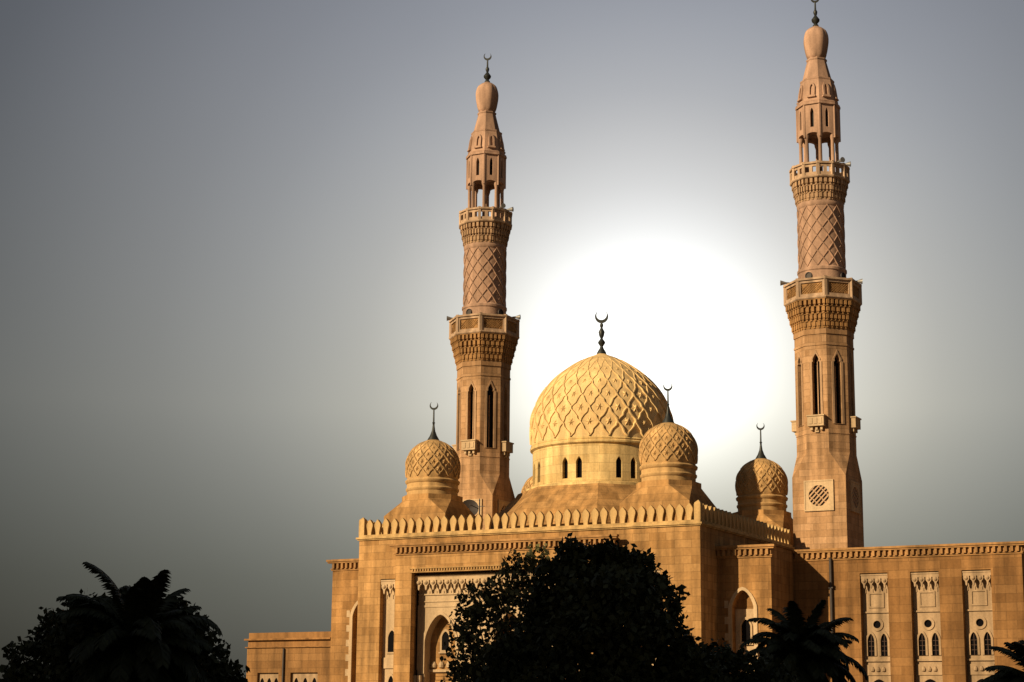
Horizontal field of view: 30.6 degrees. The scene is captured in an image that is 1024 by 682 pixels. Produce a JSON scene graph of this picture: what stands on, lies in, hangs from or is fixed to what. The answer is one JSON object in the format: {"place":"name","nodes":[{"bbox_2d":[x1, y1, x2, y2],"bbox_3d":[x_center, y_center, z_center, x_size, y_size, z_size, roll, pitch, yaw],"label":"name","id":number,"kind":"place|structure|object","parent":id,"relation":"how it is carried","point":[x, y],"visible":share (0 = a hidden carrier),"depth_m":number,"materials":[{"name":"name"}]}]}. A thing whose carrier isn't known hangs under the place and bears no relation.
{"place":"outdoors","nodes":[
{"label":"outdoors","id":0,"kind":"place"},
{"bbox_2d":[440,543,550,681],"bbox_3d":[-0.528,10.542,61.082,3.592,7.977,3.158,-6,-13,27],"label":"broadleaf tree","id":1,"kind":"object","parent":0,"point":[476,613],"visible":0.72,"depth_m":61.21,"materials":[{"name":"green plant"}]},
{"bbox_2d":[0,0,1023,678],"label":"sky","id":2,"kind":"structure","parent":0,"point":[232,249],"materials":[{"name":"grey"}]},
{"bbox_2d":[739,600,867,681],"bbox_3d":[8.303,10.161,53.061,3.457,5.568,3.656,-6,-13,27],"label":"palm tree","id":3,"kind":"object","parent":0,"point":[811,648],"visible":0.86,"depth_m":52.87,"materials":[{"name":"green plant"}]},
{"bbox_2d":[981,640,1023,681],"bbox_3d":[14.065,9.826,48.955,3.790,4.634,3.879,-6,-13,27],"label":"palm tree","id":4,"kind":"object","parent":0,"point":[1006,674],"visible":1,"depth_m":49.11,"materials":[{"name":"green plant"}]},
{"label":"ground","id":5,"kind":"structure","parent":0,"visible":0},
{"bbox_2d":[0,584,249,681],"bbox_3d":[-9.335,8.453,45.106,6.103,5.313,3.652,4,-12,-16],"label":"shrub","id":6,"kind":"object","parent":5,"relation":"on","point":[45,647],"visible":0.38,"depth_m":44.49,"materials":[{"name":"green plant"}]},
{"bbox_2d":[49,562,222,681],"bbox_3d":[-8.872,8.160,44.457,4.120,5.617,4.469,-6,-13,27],"label":"palm tree","id":7,"kind":"object","parent":5,"relation":"on","point":[149,634],"visible":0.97,"depth_m":43.66,"materials":[{"name":"green plant"}]},
{"bbox_2d":[244,631,330,681],"bbox_3d":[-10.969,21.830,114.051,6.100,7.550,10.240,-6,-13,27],"label":"outbuilding","id":8,"kind":"structure","parent":5,"relation":"on","point":[289,657],"depth_m":110.16,"materials":[{"name":"stone"}]},
{"bbox_2d":[447,54,520,529],"bbox_3d":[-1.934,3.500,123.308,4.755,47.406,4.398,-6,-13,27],"label":"minaret","id":9,"kind":"object","parent":5,"relation":"on","point":[484,337],"visible":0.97,"depth_m":122.75,"materials":[{"name":"stone"}]},
{"bbox_2d":[326,311,794,681],"bbox_3d":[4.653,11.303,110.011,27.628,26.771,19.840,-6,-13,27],"label":"mosque","id":10,"kind":"structure","parent":5,"relation":"on","point":[614,449],"depth_m":104.34,"materials":[{"name":"stone"}]},
{"bbox_2d":[463,499,478,514],"bbox_3d":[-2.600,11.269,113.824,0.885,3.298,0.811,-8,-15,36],"label":"satellite dish","id":11,"kind":"object","parent":10,"relation":"on","point":[472,506],"visible":0.55,"depth_m":114.19,"materials":[{"name":"grey metal"}]},
{"bbox_2d":[476,532,729,681],"bbox_3d":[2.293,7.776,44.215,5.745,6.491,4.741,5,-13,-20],"label":"broadleaf tree","id":12,"kind":"object","parent":5,"relation":"on","point":[608,607],"visible":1,"depth_m":43.71,"materials":[{"name":"green plant"}]},
{"bbox_2d":[661,629,801,681],"bbox_3d":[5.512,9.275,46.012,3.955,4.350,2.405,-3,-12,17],"label":"shrub","id":13,"kind":"object","parent":5,"relation":"on","point":[754,670],"visible":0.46,"depth_m":45.83,"materials":[{"name":"green plant"}]},
{"bbox_2d":[780,0,863,549],"bbox_3d":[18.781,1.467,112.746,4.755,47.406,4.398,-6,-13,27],"label":"minaret","id":14,"kind":"object","parent":5,"relation":"on","point":[822,295],"visible":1,"depth_m":111.69,"materials":[{"name":"stone"}]},
{"bbox_2d":[791,541,1023,681],"bbox_3d":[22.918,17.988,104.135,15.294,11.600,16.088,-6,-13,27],"label":"wing building","id":15,"kind":"structure","parent":5,"relation":"on","point":[938,613],"depth_m":97.11,"materials":[{"name":"stone"}]}
]}

